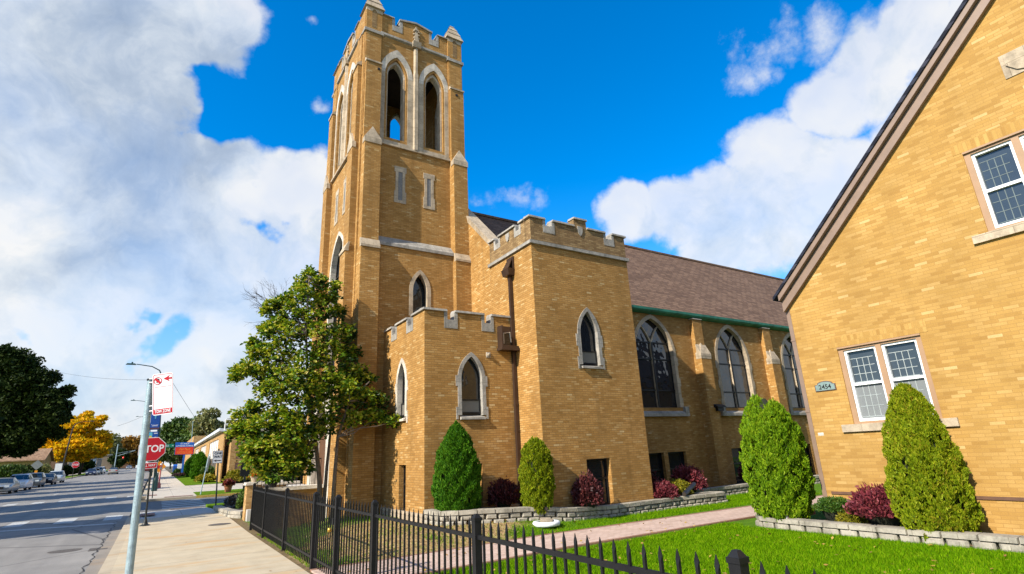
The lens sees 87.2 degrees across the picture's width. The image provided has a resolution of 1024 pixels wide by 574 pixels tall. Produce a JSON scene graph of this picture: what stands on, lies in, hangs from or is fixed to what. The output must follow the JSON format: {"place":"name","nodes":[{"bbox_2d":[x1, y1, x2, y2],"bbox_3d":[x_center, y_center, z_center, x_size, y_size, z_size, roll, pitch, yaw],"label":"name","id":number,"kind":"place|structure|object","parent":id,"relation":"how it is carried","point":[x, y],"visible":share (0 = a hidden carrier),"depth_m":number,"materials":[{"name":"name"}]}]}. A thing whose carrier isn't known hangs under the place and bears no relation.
{"place":"outdoors","nodes":[
{"label":"outdoors","id":0,"kind":"place"},
{"bbox_2d":[0,468,148,573],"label":"road","id":1,"kind":"structure","parent":0,"point":[23,551],"depth_m":24.72,"materials":[{"name":"asphalt"}]},
{"bbox_2d":[0,477,19,493],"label":"parked car","id":2,"kind":"object","parent":1,"relation":"on","point":[9,484],"visible":1,"depth_m":51.96,"materials":[{"name":"silver metal"}]},
{"bbox_2d":[11,474,33,489],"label":"parked car","id":3,"kind":"object","parent":1,"relation":"on","point":[25,481],"visible":0.59,"depth_m":57.76,"materials":[{"name":"white paint"}]},
{"bbox_2d":[27,472,45,486],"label":"parked car","id":4,"kind":"object","parent":1,"relation":"on","point":[39,479],"visible":0.51,"depth_m":64.28,"materials":[{"name":"grey paint"}]},
{"bbox_2d":[45,473,57,484],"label":"parked car","id":5,"kind":"object","parent":1,"relation":"on","point":[51,478],"visible":0.53,"depth_m":71.43,"materials":[{"name":"paint"}]},
{"bbox_2d":[45,471,65,483],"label":"parked car","id":6,"kind":"object","parent":1,"relation":"on","point":[61,476],"visible":0.49,"depth_m":77.84,"materials":[{"name":"silver metal"}]},
{"bbox_2d":[0,523,113,531],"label":"stop line","id":7,"kind":"object","parent":1,"relation":"on","point":[56,527],"visible":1,"depth_m":21.61,"materials":[{"name":"paint"}]},
{"bbox_2d":[2,515,122,527],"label":"crosswalk","id":8,"kind":"structure","parent":1,"relation":"on","point":[71,520],"depth_m":23.92,"materials":[{"name":"paint"}]},
{"bbox_2d":[3,496,133,505],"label":"crosswalk","id":9,"kind":"structure","parent":1,"relation":"on","point":[63,501],"depth_m":37.17,"materials":[{"name":"paint"}]},
{"bbox_2d":[83,474,148,573],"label":"gutter","id":10,"kind":"object","parent":1,"relation":"on","point":[96,564],"visible":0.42,"depth_m":15.30,"materials":[{"name":"concrete"}]},
{"bbox_2d":[107,448,130,468],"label":"evergreen tree","id":11,"kind":"object","parent":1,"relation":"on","point":[120,462],"visible":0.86,"depth_m":221.49,"materials":[{"name":"green plant"}]},
{"bbox_2d":[120,435,140,467],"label":"street tree","id":12,"kind":"object","parent":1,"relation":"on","point":[130,443],"visible":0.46,"depth_m":259.37,"materials":[{"name":"orange plant"}]},
{"bbox_2d":[65,468,118,477],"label":"verge","id":13,"kind":"structure","parent":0,"point":[78,475],"depth_m":118.77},
{"bbox_2d":[40,410,113,474],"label":"street tree","id":14,"kind":"object","parent":13,"relation":"on","point":[88,441],"visible":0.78,"depth_m":126.69,"materials":[{"name":"yellow plant"}]},
{"bbox_2d":[129,466,202,516],"bbox_3d":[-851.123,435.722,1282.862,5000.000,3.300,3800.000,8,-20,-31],"label":"ground","id":15,"kind":"structure","parent":0,"point":[168,469],"depth_m":61.58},
{"bbox_2d":[101,454,112,468],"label":"shop building","id":16,"kind":"structure","parent":15,"relation":"on","point":[106,464],"depth_m":224.49,"materials":[{"name":"grey brick"}]},
{"bbox_2d":[98,517,130,573],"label":"kerb","id":17,"kind":"structure","parent":15,"relation":"on","point":[109,561],"depth_m":14.09,"materials":[{"name":"concrete"}]},
{"bbox_2d":[141,469,195,501],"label":"kerb","id":18,"kind":"structure","parent":15,"relation":"on","point":[159,499],"depth_m":34.46,"materials":[{"name":"concrete"}]},
{"bbox_2d":[162,447,179,468],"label":"garden tree","id":19,"kind":"object","parent":15,"relation":"on","point":[172,460],"visible":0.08,"depth_m":166.11,"materials":[{"name":"green plant"}]},
{"bbox_2d":[160,415,193,463],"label":"garden tree","id":20,"kind":"object","parent":15,"relation":"on","point":[169,430],"visible":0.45,"depth_m":144.26,"materials":[{"name":"green plant"}]},
{"bbox_2d":[166,435,190,463],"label":"garden tree","id":21,"kind":"object","parent":15,"relation":"on","point":[171,450],"visible":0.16,"depth_m":122.38,"materials":[{"name":"green plant"}]},
{"bbox_2d":[179,416,226,437],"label":"garden tree","id":22,"kind":"object","parent":15,"relation":"on","point":[187,433],"visible":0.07,"depth_m":137.57,"materials":[{"name":"green plant"}]},
{"bbox_2d":[185,407,226,435],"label":"garden tree","id":23,"kind":"object","parent":15,"relation":"on","point":[207,420],"visible":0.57,"depth_m":127.04,"materials":[{"name":"green plant"}]},
{"bbox_2d":[196,493,238,497],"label":"yellow kerb","id":24,"kind":"structure","parent":15,"relation":"on","point":[213,495],"depth_m":35.44,"materials":[{"name":"paint"}]},
{"bbox_2d":[184,419,268,481],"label":"school","id":25,"kind":"object","parent":15,"relation":"on","point":[216,440],"visible":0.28,"depth_m":56.73,"materials":[{"name":"brick"}]},
{"bbox_2d":[208,439,218,467],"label":"window","id":26,"kind":"structure","parent":25,"relation":"in","point":[214,445],"depth_m":65.68,"materials":[{"name":"white glass"}]},
{"bbox_2d":[139,507,214,518],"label":"corner ramp","id":27,"kind":"structure","parent":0,"point":[179,512],"depth_m":24.50,"materials":[{"name":"concrete"}]},
{"bbox_2d":[131,496,227,512],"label":"side road","id":28,"kind":"structure","parent":0,"point":[155,505],"depth_m":30.96,"materials":[{"name":"asphalt"}]},
{"bbox_2d":[162,499,204,508],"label":"side crosswalk","id":29,"kind":"structure","parent":28,"relation":"on","point":[182,503],"depth_m":30.56,"materials":[{"name":"paint"}]},
{"bbox_2d":[111,512,309,573],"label":"sidewalk","id":30,"kind":"structure","parent":0,"point":[190,544],"depth_m":13.50,"materials":[{"name":"concrete"}]},
{"bbox_2d":[125,372,172,573],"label":"no parking sign","id":31,"kind":"object","parent":30,"relation":"on","point":[159,396],"visible":1,"depth_m":5.08,"materials":[{"name":"metal"}]},
{"bbox_2d":[138,437,165,525],"bbox_3d":[-13.539,7.192,19.977,0.809,3.115,0.340,22,-30,-54],"label":"stop sign","id":32,"kind":"object","parent":30,"relation":"on","point":[156,447],"visible":0.73,"depth_m":20.26,"materials":[{"name":"red metal"}]},
{"bbox_2d":[145,468,282,499],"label":"sidewalk","id":33,"kind":"structure","parent":0,"point":[172,485],"depth_m":44.49,"materials":[{"name":"concrete"}]},
{"bbox_2d":[126,362,160,490],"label":"street lamp","id":34,"kind":"object","parent":33,"relation":"on","point":[155,422],"visible":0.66,"depth_m":43.70,"materials":[{"name":"metal"}]},
{"bbox_2d":[222,467,252,482],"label":"yellow bush","id":35,"kind":"object","parent":33,"relation":"on","point":[235,475],"visible":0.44,"depth_m":49.58,"materials":[{"name":"plant"}]},
{"bbox_2d":[206,503,223,508],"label":"corner verge","id":36,"kind":"structure","parent":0,"point":[211,505],"depth_m":27.42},
{"bbox_2d":[212,449,222,505],"bbox_3d":[-14.905,9.623,27.006,0.471,2.869,0.124,8,-20,-31],"label":"one way sign","id":37,"kind":"object","parent":36,"relation":"on","point":[217,456],"visible":1,"depth_m":27.22,"materials":[{"name":"metal"}]},
{"bbox_2d":[171,473,261,485],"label":"school lawn","id":38,"kind":"structure","parent":0,"point":[186,481],"depth_m":55.88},
{"bbox_2d":[174,442,193,472],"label":"school sign","id":39,"kind":"object","parent":38,"relation":"on","point":[184,448],"visible":0.99,"depth_m":82.69,"materials":[{"name":"metal"}]},
{"bbox_2d":[184,453,195,476],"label":"clipped evergreen","id":40,"kind":"object","parent":38,"relation":"on","point":[188,466],"visible":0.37,"depth_m":75.52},
{"bbox_2d":[189,451,207,478],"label":"clipped evergreen","id":41,"kind":"object","parent":38,"relation":"on","point":[199,460],"visible":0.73,"depth_m":65.57,"materials":[{"name":"plant"}]},
{"bbox_2d":[193,473,216,481],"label":"yellow bush","id":42,"kind":"object","parent":38,"relation":"on","point":[209,477],"visible":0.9,"depth_m":54.50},
{"bbox_2d":[199,465,214,474],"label":"box bush","id":43,"kind":"object","parent":38,"relation":"on","point":[211,469],"visible":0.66,"depth_m":59.01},
{"bbox_2d":[193,489,241,495],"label":"verge","id":44,"kind":"structure","parent":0,"point":[218,492],"depth_m":37.43,"materials":[{"name":"green plant"}]},
{"bbox_2d":[221,478,235,491],"bbox_3d":[-19.791,13.793,37.541,0.978,0.962,0.875,-7,-17,13],"label":"flower pot","id":45,"kind":"object","parent":44,"relation":"on","point":[227,484],"visible":0.99,"depth_m":37.35,"materials":[{"name":"ceramic"}]},
{"bbox_2d":[240,463,249,488],"bbox_3d":[-18.912,13.398,38.030,0.620,1.932,0.140,8,-20,-31],"label":"back of sign","id":46,"kind":"object","parent":44,"relation":"on","point":[244,472],"visible":0.51,"depth_m":38.03,"materials":[{"name":"black metal"}]},
{"bbox_2d":[0,0,962,467],"label":"sky","id":47,"kind":"structure","parent":0,"point":[162,162],"materials":[{"name":"blue"}]},
{"bbox_2d":[311,496,822,573],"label":"brick path","id":48,"kind":"structure","parent":0,"point":[614,531],"depth_m":12.76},
{"bbox_2d":[230,483,1023,573],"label":"front yard","id":49,"kind":"structure","parent":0,"point":[245,525],"depth_m":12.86,"materials":[{"name":"plant"}]},
{"bbox_2d":[213,505,242,517],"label":"retaining wall","id":50,"kind":"structure","parent":49,"relation":"on","point":[228,512],"depth_m":21.70,"materials":[{"name":"stone"}]},
{"bbox_2d":[227,505,242,509],"bbox_3d":[-11.021,9.929,23.989,3.300,0.680,6.800,8,-20,-31],"label":"corner bed","id":51,"kind":"object","parent":49,"relation":"on","point":[229,506],"depth_m":24.72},
{"bbox_2d":[220,493,241,507],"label":"lavender bush","id":52,"kind":"object","parent":51,"relation":"on","point":[230,500],"visible":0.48,"depth_m":24.33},
{"bbox_2d":[235,488,244,508],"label":"garden bush","id":53,"kind":"object","parent":51,"relation":"on","point":[240,500],"visible":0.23,"depth_m":22.52,"materials":[{"name":"green plant"}]},
{"bbox_2d":[241,278,287,473],"bbox_3d":[-12.898,4.993,27.331,2.434,11.493,2.180,8,-20,-31],"label":"bare tree","id":54,"kind":"object","parent":51,"relation":"on","point":[257,294],"visible":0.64,"depth_m":28.42,"materials":[{"name":"brown plant"}]},
{"bbox_2d":[242,481,299,521],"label":"brick pier","id":55,"kind":"structure","parent":49,"relation":"on","point":[247,501],"depth_m":20.22,"materials":[{"name":"brick"}]},
{"bbox_2d":[270,484,323,528],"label":"entrance wall","id":56,"kind":"structure","parent":49,"relation":"on","point":[308,489],"depth_m":17.90,"materials":[{"name":"stone"}]},
{"bbox_2d":[265,473,280,487],"bbox_3d":[-7.885,6.358,17.729,0.541,0.480,0.528,-1,-17,-6],"label":"flower pot","id":57,"kind":"object","parent":56,"relation":"on","point":[277,479],"visible":0.69,"depth_m":17.61,"materials":[{"name":"green metal"}]},
{"bbox_2d":[259,516,651,570],"bbox_3d":[-1.626,6.775,15.454,9.450,0.280,6.400,8,-20,-31],"label":"yard mound","id":58,"kind":"object","parent":49,"relation":"on","point":[502,531],"visible":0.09,"depth_m":13.06,"materials":[{"name":"plant"}]},
{"bbox_2d":[223,264,401,521],"bbox_3d":[-6.012,3.047,16.839,5.297,8.063,2.948,8,-20,-31],"label":"magnolia tree","id":59,"kind":"object","parent":58,"relation":"on","point":[268,459],"visible":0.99,"depth_m":16.23,"materials":[{"name":"green plant"}]},
{"bbox_2d":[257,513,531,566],"bbox_3d":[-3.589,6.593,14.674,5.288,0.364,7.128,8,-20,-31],"label":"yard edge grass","id":60,"kind":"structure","parent":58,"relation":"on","point":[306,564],"depth_m":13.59,"materials":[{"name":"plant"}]},
{"bbox_2d":[532,517,559,526],"bbox_3d":[0.906,6.201,14.211,0.740,0.200,0.740,8,-20,-31],"label":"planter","id":61,"kind":"object","parent":58,"relation":"on","point":[546,522],"visible":1,"depth_m":13.99,"materials":[{"name":"white paint"}]},
{"bbox_2d":[249,483,815,573],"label":"iron fence","id":62,"kind":"object","parent":49,"relation":"on","point":[266,520],"visible":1,"depth_m":7.43,"materials":[{"name":"metal"}]},
{"bbox_2d":[303,0,817,522],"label":"church","id":63,"kind":"structure","parent":49,"relation":"on","point":[615,366],"depth_m":20.07,"materials":[{"name":"brick"}]},
{"bbox_2d":[327,231,343,365],"bbox_3d":[-6.910,0.801,21.332,0.360,6.474,2.450,8,-20,-31],"label":"window","id":64,"kind":"structure","parent":63,"relation":"in","point":[333,267],"depth_m":22.55,"materials":[{"name":"stone"}]},
{"bbox_2d":[334,189,338,226],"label":"slit window","id":65,"kind":"structure","parent":63,"relation":"in","point":[337,193],"depth_m":23.09,"materials":[{"name":"stone"}]},
{"bbox_2d":[342,176,346,215],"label":"slit window","id":66,"kind":"structure","parent":63,"relation":"in","point":[344,193],"depth_m":22.16,"materials":[{"name":"stone"}]},
{"bbox_2d":[394,166,406,203],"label":"slit window","id":67,"kind":"structure","parent":63,"relation":"in","point":[399,192],"depth_m":21.46,"materials":[{"name":"stone"}]},
{"bbox_2d":[395,358,407,422],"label":"window","id":68,"kind":"structure","parent":63,"relation":"in","point":[401,386],"depth_m":17.34,"materials":[{"name":"stone"}]},
{"bbox_2d":[403,465,405,509],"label":"basement window","id":69,"kind":"structure","parent":63,"relation":"in","point":[404,484],"depth_m":16.42,"materials":[{"name":"black glass"}]},
{"bbox_2d":[409,270,430,315],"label":"window","id":70,"kind":"structure","parent":63,"relation":"in","point":[416,290],"depth_m":20.60,"materials":[{"name":"stone"}]},
{"bbox_2d":[423,173,434,209],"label":"slit window","id":71,"kind":"structure","parent":63,"relation":"in","point":[428,199],"depth_m":22.12,"materials":[{"name":"stone"}]},
{"bbox_2d":[456,352,488,419],"bbox_3d":[-1.264,3.026,16.535,1.090,2.048,0.290,8,-20,-31],"label":"window","id":72,"kind":"structure","parent":63,"relation":"in","point":[471,380],"depth_m":16.57,"materials":[{"name":"stone"}]},
{"bbox_2d":[576,307,604,369],"bbox_3d":[2.529,1.696,17.882,1.120,2.084,0.290,8,-20,-31],"label":"window","id":73,"kind":"structure","parent":63,"relation":"in","point":[589,341],"depth_m":17.93,"materials":[{"name":"stone"}]},
{"bbox_2d":[586,458,610,505],"bbox_3d":[2.584,6.045,16.667,0.960,1.380,0.130,8,-20,-31],"label":"basement window","id":74,"kind":"structure","parent":63,"relation":"in","point":[598,467],"depth_m":16.79,"materials":[{"name":"black glass"}]},
{"bbox_2d":[649,453,663,481],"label":"basement window","id":75,"kind":"structure","parent":63,"relation":"in","point":[655,459],"depth_m":21.74,"materials":[{"name":"black glass"}]},
{"bbox_2d":[635,314,689,416],"bbox_3d":[6.134,3.322,23.124,3.100,4.394,0.432,8,-20,-31],"label":"window","id":76,"kind":"structure","parent":63,"relation":"in","point":[660,381],"depth_m":23.28,"materials":[{"name":"glass"}]},
{"bbox_2d":[668,451,684,478],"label":"basement window","id":77,"kind":"structure","parent":63,"relation":"in","point":[675,458],"depth_m":22.39,"materials":[{"name":"black glass"}]},
{"bbox_2d":[715,324,757,415],"bbox_3d":[10.648,3.955,25.905,3.100,4.394,0.432,8,-20,-31],"label":"window","id":78,"kind":"structure","parent":63,"relation":"in","point":[736,382],"depth_m":26.07,"materials":[{"name":"glass"}]},
{"bbox_2d":[731,448,745,482],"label":"basement window","id":79,"kind":"structure","parent":63,"relation":"in","point":[735,453],"depth_m":24.38,"materials":[{"name":"black glass"}]},
{"bbox_2d":[781,332,805,414],"bbox_3d":[15.163,4.588,28.685,3.100,4.394,0.432,8,-20,-31],"label":"window","id":80,"kind":"structure","parent":63,"relation":"in","point":[789,367],"depth_m":28.49,"materials":[{"name":"glass"}]},
{"bbox_2d":[300,492,821,566],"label":"lawn grass","id":81,"kind":"structure","parent":49,"relation":"on","point":[740,498],"depth_m":15.59,"materials":[{"name":"plant"}]},
{"bbox_2d":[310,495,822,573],"bbox_3d":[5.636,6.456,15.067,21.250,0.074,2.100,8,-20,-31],"label":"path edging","id":82,"kind":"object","parent":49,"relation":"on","point":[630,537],"visible":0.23,"depth_m":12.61,"materials":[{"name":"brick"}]},
{"bbox_2d":[423,491,727,525],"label":"retaining wall","id":83,"kind":"structure","parent":49,"relation":"on","point":[510,514],"depth_m":15.02,"materials":[{"name":"stone"}]},
{"bbox_2d":[682,482,695,495],"bbox_3d":[6.065,6.907,18.389,0.158,0.366,1.419,-13,-20,30],"label":"drain pipe","id":84,"kind":"object","parent":83,"relation":"on","point":[687,490],"visible":1,"depth_m":18.18,"materials":[{"name":"black plastic"}]},
{"bbox_2d":[453,474,818,524],"bbox_3d":[7.737,7.895,20.612,23.580,0.680,3.480,8,-20,-31],"label":"flower bed","id":85,"kind":"object","parent":49,"relation":"on","point":[555,514],"visible":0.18,"depth_m":14.22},
{"bbox_2d":[430,420,482,510],"bbox_3d":[-1.510,4.990,14.777,1.418,2.616,1.431,8,-20,-31],"label":"conical shrub","id":86,"kind":"object","parent":85,"relation":"on","point":[456,479],"visible":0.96,"depth_m":14.33,"materials":[{"name":"plant"}]},
{"bbox_2d":[486,475,519,507],"bbox_3d":[-0.277,5.945,15.572,1.044,0.958,0.848,1,-18,-14],"label":"barberry bush","id":87,"kind":"object","parent":85,"relation":"on","point":[502,492],"visible":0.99,"depth_m":15.37,"materials":[{"name":"plant"}]},
{"bbox_2d":[517,436,556,514],"bbox_3d":[0.684,5.245,15.044,1.065,2.120,1.075,8,-20,-31],"label":"conical shrub","id":88,"kind":"object","parent":85,"relation":"on","point":[536,479],"visible":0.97,"depth_m":14.74,"materials":[{"name":"plant"}]},
{"bbox_2d":[570,469,604,507],"bbox_3d":[2.181,5.938,15.722,1.046,1.169,0.958,0,-17,-10],"label":"barberry bush","id":89,"kind":"object","parent":85,"relation":"on","point":[588,492],"visible":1,"depth_m":15.48,"materials":[{"name":"plant"}]},
{"bbox_2d":[652,478,679,498],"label":"barberry bush","id":90,"kind":"object","parent":85,"relation":"on","point":[664,489],"visible":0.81,"depth_m":17.62,"materials":[{"name":"plant"}]},
{"bbox_2d":[670,477,694,495],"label":"yellow bush","id":91,"kind":"object","parent":85,"relation":"on","point":[682,485],"visible":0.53,"depth_m":18.41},
{"bbox_2d":[669,462,707,492],"bbox_3d":[6.461,7.040,19.786,1.514,1.147,1.303,8,-20,-31],"label":"barberry bush","id":92,"kind":"object","parent":85,"relation":"on","point":[689,474],"visible":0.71,"depth_m":19.55,"materials":[{"name":"plant"}]},
{"bbox_2d":[267,517,1020,573],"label":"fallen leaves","id":93,"kind":"object","parent":49,"relation":"on","point":[832,537],"visible":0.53,"depth_m":10.80,"materials":[{"name":"brown plant"}]},
{"bbox_2d":[696,475,819,495],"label":"retaining wall","id":94,"kind":"structure","parent":49,"relation":"on","point":[734,489],"depth_m":21.17,"materials":[{"name":"stone"}]},
{"bbox_2d":[738,394,815,523],"bbox_3d":[6.542,4.218,13.400,1.679,3.193,1.705,8,-20,-31],"label":"conical shrub","id":95,"kind":"object","parent":49,"relation":"on","point":[779,479],"visible":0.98,"depth_m":12.91,"materials":[{"name":"plant"}]},
{"bbox_2d":[755,514,1023,552],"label":"retaining wall","id":96,"kind":"structure","parent":49,"relation":"on","point":[1001,542],"depth_m":10.51,"materials":[{"name":"stone"}]},
{"bbox_2d":[881,382,984,541],"bbox_3d":[8.219,3.429,10.795,1.520,3.032,1.503,8,-20,-31],"label":"conical shrub","id":97,"kind":"object","parent":49,"relation":"on","point":[926,471],"visible":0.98,"depth_m":10.38,"materials":[{"name":"plant"}]},
{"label":"house flower bed","id":98,"kind":"structure","parent":49,"relation":"on","visible":0},
{"bbox_2d":[811,495,848,520],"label":"box bush","id":99,"kind":"object","parent":98,"relation":"on","point":[830,508],"visible":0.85,"depth_m":12.04,"materials":[{"name":"plant"}]},
{"bbox_2d":[835,508,868,523],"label":"yellow bush","id":100,"kind":"object","parent":98,"relation":"on","point":[847,517],"visible":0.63,"depth_m":11.62,"materials":[{"name":"plant"}]},
{"bbox_2d":[842,482,903,526],"bbox_3d":[7.823,4.573,11.320,1.400,0.971,1.684,8,-20,-31],"label":"barberry bush","id":101,"kind":"object","parent":98,"relation":"on","point":[873,506],"visible":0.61,"depth_m":11.16,"materials":[{"name":"plant"}]},
{"bbox_2d":[773,0,1023,535],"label":"house","id":102,"kind":"structure","parent":0,"point":[907,267],"depth_m":11.59,"materials":[{"name":"brick"}]},
{"bbox_2d":[828,320,959,431],"bbox_3d":[8.470,2.067,12.126,0.360,2.210,2.280,8,-20,-31],"label":"window","id":103,"kind":"structure","parent":102,"relation":"in","point":[872,369],"depth_m":12.20,"materials":[{"name":"beige paint"}]},
{"bbox_2d":[950,116,1023,244],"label":"window","id":104,"kind":"structure","parent":102,"relation":"in","point":[994,158],"depth_m":10.84,"materials":[{"name":"beige paint"}]},
{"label":"left yard","id":105,"kind":"structure","parent":0,"visible":0},
{"bbox_2d":[0,448,54,465],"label":"bungalow","id":106,"kind":"object","parent":105,"relation":"on","point":[43,456],"visible":0.19,"depth_m":110.56,"materials":[{"name":"brick"}]},
{"bbox_2d":[108,433,122,453],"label":"street tree","id":107,"kind":"object","parent":105,"relation":"on","point":[113,450],"visible":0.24,"depth_m":249.31,"materials":[{"name":"green plant"}]},
{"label":"left sidewalk","id":108,"kind":"structure","parent":0,"visible":0},
{"bbox_2d":[0,342,77,458],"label":"street tree","id":109,"kind":"object","parent":108,"relation":"on","point":[36,407],"visible":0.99,"depth_m":64.63,"materials":[{"name":"green plant"}]},
{"bbox_2d":[53,465,77,475],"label":"garden bush","id":110,"kind":"object","parent":108,"relation":"on","point":[68,470],"visible":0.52,"depth_m":117.79,"materials":[{"name":"green plant"}]},
{"bbox_2d":[79,459,95,472],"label":"evergreen tree","id":111,"kind":"object","parent":108,"relation":"on","point":[90,464],"visible":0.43,"depth_m":155.45,"materials":[{"name":"green plant"}]},
{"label":"left side road","id":112,"kind":"structure","parent":0,"visible":0},
{"bbox_2d":[0,463,31,477],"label":"garden bush","id":113,"kind":"object","parent":112,"relation":"on","point":[8,470],"visible":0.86,"depth_m":88.46,"materials":[{"name":"green plant"}]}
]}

